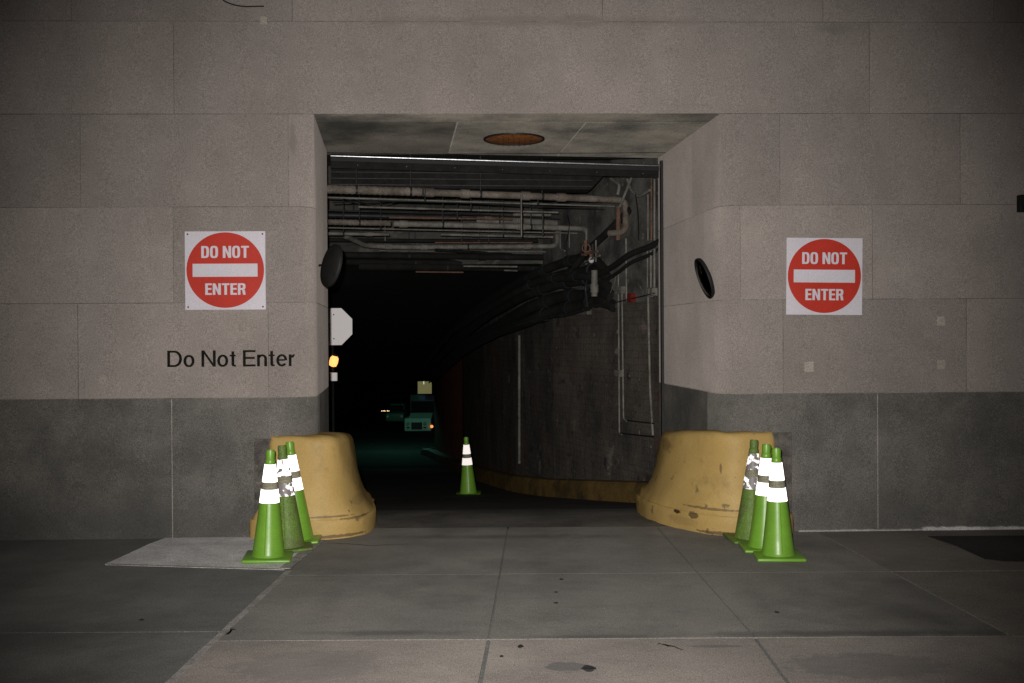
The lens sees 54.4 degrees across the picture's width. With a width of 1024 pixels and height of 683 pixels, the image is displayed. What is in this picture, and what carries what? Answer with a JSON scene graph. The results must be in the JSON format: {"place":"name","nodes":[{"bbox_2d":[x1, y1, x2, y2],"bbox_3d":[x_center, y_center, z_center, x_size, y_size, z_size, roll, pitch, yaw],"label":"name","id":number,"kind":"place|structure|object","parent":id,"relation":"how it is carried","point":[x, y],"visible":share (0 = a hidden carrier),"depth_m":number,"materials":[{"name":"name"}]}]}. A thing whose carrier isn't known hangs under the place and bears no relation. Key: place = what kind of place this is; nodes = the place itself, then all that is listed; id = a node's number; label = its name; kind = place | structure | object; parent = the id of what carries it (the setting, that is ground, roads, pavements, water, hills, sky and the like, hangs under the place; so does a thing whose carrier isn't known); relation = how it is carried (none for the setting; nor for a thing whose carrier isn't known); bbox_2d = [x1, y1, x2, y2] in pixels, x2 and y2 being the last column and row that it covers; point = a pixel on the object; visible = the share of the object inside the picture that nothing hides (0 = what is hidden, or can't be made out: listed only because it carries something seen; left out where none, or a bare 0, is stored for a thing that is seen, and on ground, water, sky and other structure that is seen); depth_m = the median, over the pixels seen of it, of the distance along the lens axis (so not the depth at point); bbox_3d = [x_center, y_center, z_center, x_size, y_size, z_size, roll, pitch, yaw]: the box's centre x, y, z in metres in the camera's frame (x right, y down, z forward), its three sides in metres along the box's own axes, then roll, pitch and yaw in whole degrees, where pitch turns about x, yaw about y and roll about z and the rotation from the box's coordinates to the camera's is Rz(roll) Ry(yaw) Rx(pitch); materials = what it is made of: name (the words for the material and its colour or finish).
{"place":"outdoors","nodes":[
{"label":"outdoors","id":0,"kind":"place"},
{"bbox_2d":[0,632,218,682],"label":"sidewalk","id":1,"kind":"structure","parent":0,"point":[142,657],"depth_m":5.63,"materials":[{"name":"concrete"}]},
{"bbox_2d":[0,539,287,632],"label":"sidewalk","id":2,"kind":"structure","parent":0,"point":[63,586],"depth_m":7.06,"materials":[{"name":"concrete"}]},
{"bbox_2d":[105,564,284,569],"bbox_3d":[-2.477,1.757,7.760,1.471,0.006,0.035,0,0,8],"label":"concrete pad rim","id":3,"kind":"object","parent":2,"relation":"on","point":[198,566],"visible":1,"depth_m":7.75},
{"bbox_2d":[106,537,297,567],"bbox_3d":[-2.419,1.760,8.387,1.522,0.012,1.227,0,0,8],"label":"concrete pad","id":4,"kind":"object","parent":2,"relation":"on","point":[217,551],"visible":0.53,"depth_m":8.24,"materials":[{"name":"concrete"}]},
{"bbox_2d":[241,450,293,563],"bbox_3d":[-1.973,1.317,8.043,0.380,0.881,0.380,0,0,-8],"label":"traffic cone","id":5,"kind":"object","parent":4,"relation":"on","point":[268,545],"visible":1,"depth_m":7.97,"materials":[{"name":"plastic"}]},
{"bbox_2d":[277,445,312,552],"bbox_3d":[-1.881,1.319,8.386,0.380,0.889,0.380,0,0,-14],"label":"traffic cone","id":6,"kind":"object","parent":4,"relation":"on","point":[293,540],"visible":0.84,"depth_m":8.32,"materials":[{"name":"plastic"}]},
{"bbox_2d":[280,540,323,568],"bbox_3d":[-1.725,1.749,8.224,0.093,0.006,1.071,0,0,3],"label":"concrete pad rim","id":7,"kind":"object","parent":4,"relation":"on","point":[297,557],"visible":0.76,"depth_m":8.02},
{"bbox_2d":[285,442,321,543],"bbox_3d":[-1.861,1.318,8.674,0.379,0.891,0.380,0,0,-5],"label":"traffic cone","id":8,"kind":"object","parent":4,"relation":"on","point":[307,531],"visible":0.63,"depth_m":8.62,"materials":[{"name":"plastic"}]},
{"bbox_2d":[174,640,486,682],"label":"sidewalk","id":9,"kind":"structure","parent":0,"point":[398,661],"depth_m":5.49,"materials":[{"name":"concrete"}]},
{"bbox_2d":[217,574,498,640],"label":"driveway","id":10,"kind":"structure","parent":0,"point":[333,607],"depth_m":6.56,"materials":[{"name":"concrete"}]},
{"bbox_2d":[329,399,446,468],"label":"garage floor","id":11,"kind":"structure","parent":0,"point":[379,443],"depth_m":61.02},
{"bbox_2d":[385,402,409,424],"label":"parked car","id":12,"kind":"object","parent":11,"relation":"on","point":[399,412],"visible":0.95,"depth_m":70.87,"materials":[{"name":"green paint"}]},
{"bbox_2d":[404,390,434,431],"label":"delivery truck","id":13,"kind":"object","parent":11,"relation":"on","point":[421,418],"visible":0.9,"depth_m":67.15,"materials":[{"name":"paint"}]},
{"bbox_2d":[421,448,648,502],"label":"kerb","id":14,"kind":"structure","parent":11,"relation":"on","point":[611,490],"depth_m":13.93,"materials":[{"name":"yellow paint"}]},
{"bbox_2d":[288,527,506,574],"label":"driveway","id":15,"kind":"structure","parent":0,"point":[427,551],"depth_m":8.21,"materials":[{"name":"concrete"}]},
{"bbox_2d":[327,152,665,528],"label":"tunnel","id":16,"kind":"structure","parent":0,"point":[403,323],"depth_m":14.59,"materials":[{"name":"paint"}]},
{"bbox_2d":[327,194,388,235],"bbox_3d":[-2.209,-1.776,12.652,1.283,0.868,0.056,0,0,-12],"label":"conduit","id":17,"kind":"object","parent":16,"relation":"attached to","point":[343,233],"visible":0.66,"depth_m":12.68,"materials":[{"name":"metal"}]},
{"bbox_2d":[327,194,389,225],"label":"lagged pipe","id":18,"kind":"object","parent":16,"relation":"hanging from","point":[354,222],"visible":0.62,"depth_m":12.11,"materials":[{"name":"metal"}]},
{"bbox_2d":[327,152,424,195],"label":"lagged pipe","id":19,"kind":"object","parent":16,"relation":"hanging from","point":[356,189],"visible":0.73,"depth_m":10.93,"materials":[{"name":"metal"}]},
{"bbox_2d":[328,212,460,220],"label":"drain pipe","id":20,"kind":"object","parent":16,"relation":"attached to","point":[351,215],"visible":0.9,"depth_m":12.95,"materials":[{"name":"metal"}]},
{"bbox_2d":[342,196,496,265],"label":"black pipe","id":21,"kind":"object","parent":16,"relation":"attached to","point":[351,262],"visible":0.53,"depth_m":14.40,"materials":[{"name":"metal"}]},
{"bbox_2d":[418,381,431,393],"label":"hanging sign","id":22,"kind":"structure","parent":16,"relation":"hanging from","point":[424,387],"depth_m":64.02,"materials":[{"name":"yellow"}]},
{"bbox_2d":[327,195,537,242],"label":"drain pipe","id":23,"kind":"object","parent":16,"relation":"hanging from","point":[426,240],"visible":0.74,"depth_m":13.63,"materials":[{"name":"metal"}]},
{"bbox_2d":[416,271,463,272],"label":"conduit","id":24,"kind":"object","parent":16,"relation":"attached to","point":[438,272],"visible":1,"depth_m":14.15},
{"bbox_2d":[343,197,543,260],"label":"black pipe","id":25,"kind":"object","parent":16,"relation":"attached to","point":[385,255],"visible":0.75,"depth_m":14.16,"materials":[{"name":"metal"}]},
{"bbox_2d":[328,210,559,219],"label":"conduit","id":26,"kind":"object","parent":16,"relation":"attached to","point":[443,213],"visible":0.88,"depth_m":13.05,"materials":[{"name":"metal"}]},
{"bbox_2d":[358,197,537,272],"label":"black pipe","id":27,"kind":"object","parent":16,"relation":"attached to","point":[424,266],"visible":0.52,"depth_m":14.49,"materials":[{"name":"metal"}]},
{"bbox_2d":[389,197,511,219],"bbox_3d":[-0.782,-1.892,12.769,1.581,0.655,0.031,0,0,-9],"label":"conduit","id":28,"kind":"object","parent":16,"relation":"attached to","point":[450,217],"visible":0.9,"depth_m":12.77,"materials":[{"name":"metal"}]},
{"bbox_2d":[344,198,559,249],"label":"drain pipe","id":29,"kind":"object","parent":16,"relation":"attached to","point":[468,246],"visible":0.94,"depth_m":13.95,"materials":[{"name":"metal"}]},
{"bbox_2d":[327,195,576,233],"bbox_3d":[-0.912,-1.819,12.787,3.877,0.800,0.020,0,0,-15],"label":"conduit","id":30,"kind":"object","parent":16,"relation":"attached to","point":[380,228],"visible":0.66,"depth_m":12.77,"materials":[{"name":"metal"}]},
{"bbox_2d":[358,198,557,212],"bbox_3d":[-0.624,-1.904,12.135,2.490,0.625,0.031,0,0,-16],"label":"conduit","id":31,"kind":"object","parent":16,"relation":"attached to","point":[470,209],"visible":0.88,"depth_m":12.12,"materials":[{"name":"metal"}]},
{"bbox_2d":[379,250,545,252],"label":"conduit","id":32,"kind":"object","parent":16,"relation":"attached to","point":[438,251],"visible":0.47,"depth_m":14.17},
{"bbox_2d":[333,200,603,209],"bbox_3d":[-0.440,-1.636,11.896,3.346,0.016,0.313,0,0,-14],"label":"conduit","id":33,"kind":"object","parent":16,"relation":"attached to","point":[467,203],"visible":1,"depth_m":11.75,"materials":[{"name":"metal"}]},
{"bbox_2d":[327,196,614,206],"bbox_3d":[-0.635,-1.923,11.679,3.928,0.581,0.022,0,0,-16],"label":"conduit","id":34,"kind":"object","parent":16,"relation":"attached to","point":[537,203],"visible":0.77,"depth_m":11.71,"materials":[{"name":"metal"}]},
{"bbox_2d":[434,238,512,253],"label":"conduit","id":35,"kind":"object","parent":16,"relation":"attached to","point":[460,251],"visible":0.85,"depth_m":14.06,"materials":[{"name":"metal"}]},
{"bbox_2d":[435,198,532,243],"bbox_3d":[-0.385,-1.781,13.572,1.327,0.893,0.026,0,0,-4],"label":"conduit","id":36,"kind":"object","parent":16,"relation":"attached to","point":[488,242],"visible":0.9,"depth_m":13.57,"materials":[{"name":"metal"}]},
{"bbox_2d":[393,197,586,264],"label":"drain pipe","id":37,"kind":"object","parent":16,"relation":"hanging from","point":[406,224],"visible":0.64,"depth_m":12.54,"materials":[{"name":"metal"}]},
{"bbox_2d":[463,265,516,267],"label":"conduit","id":38,"kind":"object","parent":16,"relation":"attached to","point":[489,266],"visible":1,"depth_m":13.05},
{"bbox_2d":[440,214,552,237],"bbox_3d":[-0.195,-1.806,13.243,1.555,0.840,0.041,0,0,-16],"label":"conduit","id":39,"kind":"object","parent":16,"relation":"attached to","point":[490,235],"visible":0.9,"depth_m":13.22,"materials":[{"name":"metal"}]},
{"bbox_2d":[423,271,600,367],"bbox_3d":[-1.196,-0.036,21.554,1.010,1.830,18.969,0,0,-12],"label":"black pipe","id":40,"kind":"object","parent":16,"relation":"attached to","point":[550,278],"visible":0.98,"depth_m":13.98,"materials":[{"name":"metal"}]},
{"bbox_2d":[584,270,590,307],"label":"bent pipe","id":41,"kind":"object","parent":40,"relation":"attached to","point":[585,289],"visible":0.98,"depth_m":12.61,"materials":[{"name":"metal"}]},
{"bbox_2d":[476,198,556,224],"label":"drain pipe","id":42,"kind":"object","parent":16,"relation":"attached to","point":[533,221],"visible":0.52,"depth_m":13.56,"materials":[{"name":"metal"}]},
{"bbox_2d":[511,213,550,216],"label":"drain pipe","id":43,"kind":"object","parent":42,"relation":"on","point":[534,214],"visible":0.94,"depth_m":13.51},
{"bbox_2d":[431,253,606,361],"bbox_3d":[-1.036,-0.268,21.616,0.872,1.900,18.968,0,0,-11],"label":"black pipe","id":44,"kind":"object","parent":16,"relation":"attached to","point":[565,261],"visible":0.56,"depth_m":14.02,"materials":[{"name":"metal"}]},
{"bbox_2d":[518,335,520,463],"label":"conduit","id":45,"kind":"object","parent":16,"relation":"attached to","point":[519,399],"visible":1,"depth_m":15.82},
{"bbox_2d":[429,272,611,371],"bbox_3d":[-1.040,0.037,21.565,0.949,1.962,19.043,0,0,-11],"label":"black pipe","id":46,"kind":"object","parent":16,"relation":"attached to","point":[541,289],"visible":0.67,"depth_m":14.70,"materials":[{"name":"metal"}]},
{"bbox_2d":[428,304,615,382],"bbox_3d":[-1.081,0.416,21.507,0.919,1.877,19.119,0,0,-12],"label":"black pipe","id":47,"kind":"object","parent":16,"relation":"attached to","point":[580,310],"visible":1,"depth_m":13.91,"materials":[{"name":"metal"}]},
{"bbox_2d":[431,285,613,376],"bbox_3d":[-0.959,0.206,21.562,0.914,1.966,19.104,0,0,-11],"label":"black pipe","id":48,"kind":"object","parent":16,"relation":"attached to","point":[546,300],"visible":0.66,"depth_m":13.90,"materials":[{"name":"metal"}]},
{"bbox_2d":[430,295,615,382],"bbox_3d":[-1.007,0.347,21.529,0.967,1.985,19.141,0,0,-11],"label":"black pipe","id":49,"kind":"object","parent":16,"relation":"attached to","point":[565,307],"visible":0.77,"depth_m":13.85,"materials":[{"name":"metal"}]},
{"bbox_2d":[435,263,610,368],"bbox_3d":[-0.942,-0.085,21.608,0.872,1.970,19.034,0,0,-11],"label":"black pipe","id":50,"kind":"object","parent":16,"relation":"attached to","point":[588,267],"visible":0.2,"depth_m":13.23,"materials":[{"name":"metal"}]},
{"bbox_2d":[424,156,628,236],"bbox_3d":[0.199,-1.735,11.539,2.492,0.965,0.243,-1,0,-21],"label":"drain pipe","id":51,"kind":"object","parent":16,"relation":"attached to","point":[480,193],"visible":0.96,"depth_m":11.48,"materials":[{"name":"metal"}]},
{"bbox_2d":[520,193,521,236],"bbox_3d":[0.105,-1.423,11.201,0.020,0.484,0.017,0,0,0],"label":"drop rod","id":52,"kind":"object","parent":51,"relation":"attached to","point":[521,211],"visible":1,"depth_m":11.19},
{"bbox_2d":[616,206,620,240],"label":"vertical pipe","id":53,"kind":"object","parent":51,"relation":"attached to","point":[618,220],"visible":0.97,"depth_m":11.92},
{"bbox_2d":[619,177,632,206],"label":"bent pipe","id":54,"kind":"object","parent":51,"relation":"attached to","point":[625,191],"visible":0.93,"depth_m":11.71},
{"bbox_2d":[590,270,598,296],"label":"conduit","id":55,"kind":"object","parent":16,"relation":"attached to","point":[594,288],"visible":1,"depth_m":12.21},
{"bbox_2d":[572,206,631,268],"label":"black pipe","id":56,"kind":"object","parent":16,"relation":"attached to","point":[600,239],"visible":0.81,"depth_m":12.30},
{"bbox_2d":[581,240,600,262],"bbox_3d":[0.941,-1.130,12.397,0.126,0.292,0.504,-1,0,-21],"label":"valve set","id":57,"kind":"object","parent":56,"relation":"attached to","point":[592,252],"visible":1,"depth_m":12.38,"materials":[{"name":"metal"}]},
{"bbox_2d":[617,274,622,434],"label":"conduit","id":58,"kind":"object","parent":16,"relation":"attached to","point":[618,306],"visible":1,"depth_m":12.10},
{"bbox_2d":[588,239,658,281],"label":"black pipe","id":59,"kind":"object","parent":16,"relation":"attached to","point":[625,257],"visible":0.91,"depth_m":11.65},
{"bbox_2d":[621,294,627,421],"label":"conduit","id":60,"kind":"object","parent":16,"relation":"attached to","point":[622,359],"visible":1,"depth_m":12.01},
{"bbox_2d":[625,238,626,300],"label":"conduit","id":61,"kind":"object","parent":16,"relation":"attached to","point":[626,270],"visible":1,"depth_m":11.91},
{"bbox_2d":[598,248,657,284],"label":"black pipe","id":62,"kind":"object","parent":16,"relation":"attached to","point":[621,269],"visible":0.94,"depth_m":11.73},
{"bbox_2d":[627,293,635,302],"bbox_3d":[1.423,-0.518,11.812,0.084,0.109,0.112,-1,0,-22],"label":"alarm box","id":63,"kind":"object","parent":16,"relation":"attached to","point":[630,296],"visible":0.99,"depth_m":11.77,"materials":[{"name":"red metal"}]},
{"bbox_2d":[647,194,648,240],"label":"conduit","id":64,"kind":"object","parent":16,"relation":"attached to","point":[647,217],"visible":1,"depth_m":11.43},
{"bbox_2d":[647,297,653,434],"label":"conduit","id":65,"kind":"object","parent":16,"relation":"attached to","point":[649,363],"visible":1,"depth_m":11.42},
{"bbox_2d":[650,178,651,240],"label":"conduit","id":66,"kind":"object","parent":16,"relation":"attached to","point":[651,209],"visible":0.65,"depth_m":11.35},
{"bbox_2d":[653,179,655,240],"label":"conduit","id":67,"kind":"object","parent":16,"relation":"attached to","point":[654,209],"visible":1,"depth_m":11.27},
{"bbox_2d":[653,249,655,287],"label":"conduit","id":68,"kind":"object","parent":16,"relation":"attached to","point":[654,268],"visible":1,"depth_m":11.28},
{"bbox_2d":[358,468,636,509],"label":"driveway ramp","id":69,"kind":"structure","parent":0,"point":[413,489],"depth_m":14.38,"materials":[{"name":"concrete"}]},
{"bbox_2d":[331,345,334,431],"bbox_3d":[-3.065,1.030,17.057,0.180,2.966,0.180,0,0,0],"label":"sign post","id":70,"kind":"object","parent":69,"relation":"on","point":[333,403],"visible":0.41,"depth_m":17.04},
{"bbox_2d":[329,353,337,366],"bbox_3d":[-3.034,0.317,16.952,0.159,0.233,0.150,0,0,0],"label":"amber lamp","id":71,"kind":"object","parent":70,"relation":"attached to","point":[333,361],"visible":1,"depth_m":16.90,"materials":[{"name":"yellow"}]},
{"bbox_2d":[328,308,351,344],"bbox_3d":[-3.043,-0.254,16.993,0.630,0.630,0.012,0,0,0],"label":"octagonal sign","id":72,"kind":"object","parent":70,"relation":"attached to","point":[339,326],"visible":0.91,"depth_m":17.00,"materials":[{"name":"white"}]},
{"bbox_2d":[456,437,480,493],"bbox_3d":[-0.684,1.900,15.213,0.380,0.875,0.380,-2,0,0],"label":"traffic cone","id":73,"kind":"object","parent":69,"relation":"on","point":[468,485],"visible":0.96,"depth_m":15.14,"materials":[{"name":"plastic"}]},
{"bbox_2d":[374,509,666,527],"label":"driveway ramp","id":74,"kind":"structure","parent":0,"point":[510,518],"depth_m":9.79,"materials":[{"name":"concrete"}]},
{"bbox_2d":[288,528,876,682],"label":"ground","id":75,"kind":"structure","parent":0,"point":[482,672],"depth_m":5.88,"materials":[{"name":"concrete"}]},
{"bbox_2d":[165,570,290,682],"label":"joint filler","id":76,"kind":"object","parent":75,"relation":"on","point":[208,645],"visible":1,"depth_m":6.09,"materials":[{"name":"concrete"}]},
{"bbox_2d":[0,0,1023,539],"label":"stone facade","id":77,"kind":"structure","parent":75,"relation":"on","point":[138,140],"depth_m":8.97,"materials":[{"name":"stone"}]},
{"bbox_2d":[185,231,265,309],"bbox_3d":[-2.559,-0.634,8.885,0.713,0.699,0.010,0,0,-1],"label":"do not enter sign","id":78,"kind":"object","parent":77,"relation":"attached to","point":[225,270],"visible":1,"depth_m":8.88,"materials":[{"name":"metal"}]},
{"bbox_2d":[254,439,270,513],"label":"backing slab","id":79,"kind":"structure","parent":77,"relation":"attached to","point":[261,446],"depth_m":8.89,"materials":[{"name":"concrete"}]},
{"bbox_2d":[249,432,376,539],"bbox_3d":[-1.697,1.395,9.679,0.997,1.130,1.902,0,0,12],"label":"corner guard","id":80,"kind":"object","parent":77,"relation":"attached to","point":[339,501],"visible":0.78,"depth_m":8.86,"materials":[{"name":"yellow paint"}]},
{"bbox_2d":[318,244,342,286],"bbox_3d":[-1.729,-0.707,9.297,0.100,0.412,0.559,13,-7,-33],"label":"convex mirror","id":81,"kind":"object","parent":77,"relation":"attached to","point":[331,265],"visible":0.98,"depth_m":9.16,"materials":[{"name":"black plastic"}]},
{"bbox_2d":[331,160,608,192],"bbox_3d":[-0.469,-1.908,11.483,3.174,0.330,0.306,0,0,-5],"label":"shutter housing","id":82,"kind":"object","parent":77,"relation":"attached to","point":[509,182],"visible":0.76,"depth_m":11.34,"materials":[{"name":"metal"}]},
{"bbox_2d":[331,154,658,177],"bbox_3d":[-0.158,-1.940,11.009,3.648,0.216,0.046,0,0,-6],"label":"shutter rail","id":83,"kind":"object","parent":77,"relation":"attached to","point":[488,165],"visible":1,"depth_m":11.00,"materials":[{"name":"metal"}]},
{"bbox_2d":[483,132,544,146],"bbox_3d":[0.021,-2.037,10.092,0.624,0.037,0.624,0,0,0],"label":"ceiling light","id":84,"kind":"object","parent":77,"relation":"attached to","point":[513,139],"visible":1,"depth_m":10.01,"materials":[{"name":"glass"}]},
{"bbox_2d":[626,179,650,196],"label":"bent pipe","id":85,"kind":"object","parent":77,"relation":"attached to","point":[640,195],"visible":1,"depth_m":11.49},
{"bbox_2d":[660,160,664,434],"bbox_3d":[1.688,0.006,11.060,0.065,4.020,0.080,0,0,0],"label":"shutter guide","id":86,"kind":"object","parent":77,"relation":"attached to","point":[662,297],"visible":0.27,"depth_m":11.02,"materials":[{"name":"black metal"}]},
{"bbox_2d":[694,258,714,298],"bbox_3d":[1.830,-0.603,9.348,0.149,0.401,0.500,-20,1,-3],"label":"convex mirror","id":87,"kind":"object","parent":77,"relation":"attached to","point":[704,277],"visible":1,"depth_m":9.21,"materials":[{"name":"black mirror"}]},
{"bbox_2d":[636,429,793,535],"bbox_3d":[1.746,1.386,9.784,0.889,1.155,2.188,-1,0,-23],"label":"corner guard","id":88,"kind":"object","parent":77,"relation":"attached to","point":[695,482],"visible":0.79,"depth_m":9.08,"materials":[{"name":"yellow paint"}]},
{"bbox_2d":[772,432,791,513],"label":"backing slab","id":89,"kind":"structure","parent":77,"relation":"attached to","point":[783,441],"depth_m":9.01,"materials":[{"name":"stone"}]},
{"bbox_2d":[786,238,862,314],"bbox_3d":[2.831,-0.590,9.021,0.702,0.704,0.010,0,0,-1],"label":"do not enter sign","id":90,"kind":"object","parent":77,"relation":"attached to","point":[823,276],"visible":1,"depth_m":9.02,"materials":[{"name":"metal"}]},
{"bbox_2d":[1017,195,1023,211],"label":"wall box","id":91,"kind":"object","parent":77,"relation":"attached to","point":[1020,203],"visible":1,"depth_m":9.00,"materials":[{"name":"black metal"}]},
{"bbox_2d":[231,635,1023,640],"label":"joint filler","id":92,"kind":"object","parent":75,"relation":"on","point":[618,638],"visible":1,"depth_m":5.88,"materials":[{"name":"concrete"}]},
{"bbox_2d":[501,526,695,573],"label":"driveway","id":93,"kind":"structure","parent":0,"point":[574,550],"depth_m":8.24,"materials":[{"name":"concrete"}]},
{"bbox_2d":[490,573,753,640],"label":"driveway","id":94,"kind":"structure","parent":0,"point":[635,605],"depth_m":6.54,"materials":[{"name":"concrete"}]},
{"bbox_2d":[483,638,785,682],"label":"sidewalk","id":95,"kind":"structure","parent":0,"point":[720,660],"depth_m":5.47,"materials":[{"name":"concrete"}]},
{"bbox_2d":[657,526,889,573],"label":"driveway","id":96,"kind":"structure","parent":0,"point":[702,552],"depth_m":8.04,"materials":[{"name":"concrete"}]},
{"bbox_2d":[722,440,759,543],"bbox_3d":[2.061,1.296,8.642,0.380,0.885,0.380,0,0,-4],"label":"traffic cone","id":97,"kind":"object","parent":96,"relation":"on","point":[743,525],"visible":0.8,"depth_m":8.58,"materials":[{"name":"plastic"}]},
{"bbox_2d":[738,444,770,552],"bbox_3d":[2.096,1.296,8.290,0.380,0.881,0.380,0,0,3],"label":"traffic cone","id":98,"kind":"object","parent":96,"relation":"on","point":[754,543],"visible":0.71,"depth_m":8.23,"materials":[{"name":"plastic"}]},
{"bbox_2d":[753,448,806,561],"bbox_3d":[2.138,1.296,8.002,0.380,0.878,0.380,0,0,6],"label":"traffic cone","id":99,"kind":"object","parent":96,"relation":"on","point":[777,545],"visible":0.99,"depth_m":7.93,"materials":[{"name":"plastic"}]},
{"bbox_2d":[699,572,1006,638],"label":"driveway","id":100,"kind":"structure","parent":0,"point":[813,604],"depth_m":6.55,"materials":[{"name":"concrete"}]},
{"bbox_2d":[757,636,1023,682],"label":"sidewalk","id":101,"kind":"structure","parent":0,"point":[985,659],"depth_m":5.48,"materials":[{"name":"concrete"}]},
{"bbox_2d":[817,529,1023,572],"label":"sidewalk","id":102,"kind":"structure","parent":0,"point":[906,551],"depth_m":8.22,"materials":[{"name":"concrete"}]},
{"bbox_2d":[798,528,922,531],"bbox_3d":[3.162,1.709,9.037,1.138,0.020,0.034,0,0,-1],"label":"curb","id":103,"kind":"object","parent":102,"relation":"on","point":[855,529],"visible":1,"depth_m":9.03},
{"bbox_2d":[922,526,1023,530],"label":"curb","id":104,"kind":"object","parent":102,"relation":"on","point":[972,528],"visible":1,"depth_m":9.05,"materials":[{"name":"paint"}]},
{"bbox_2d":[928,535,1023,561],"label":"asphalt patch","id":105,"kind":"object","parent":102,"relation":"on","point":[1004,548],"visible":1,"depth_m":8.36,"materials":[{"name":"asphalt"}]},
{"bbox_2d":[892,571,1023,634],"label":"sidewalk","id":106,"kind":"structure","parent":0,"point":[994,599],"depth_m":6.89,"materials":[{"name":"concrete"}]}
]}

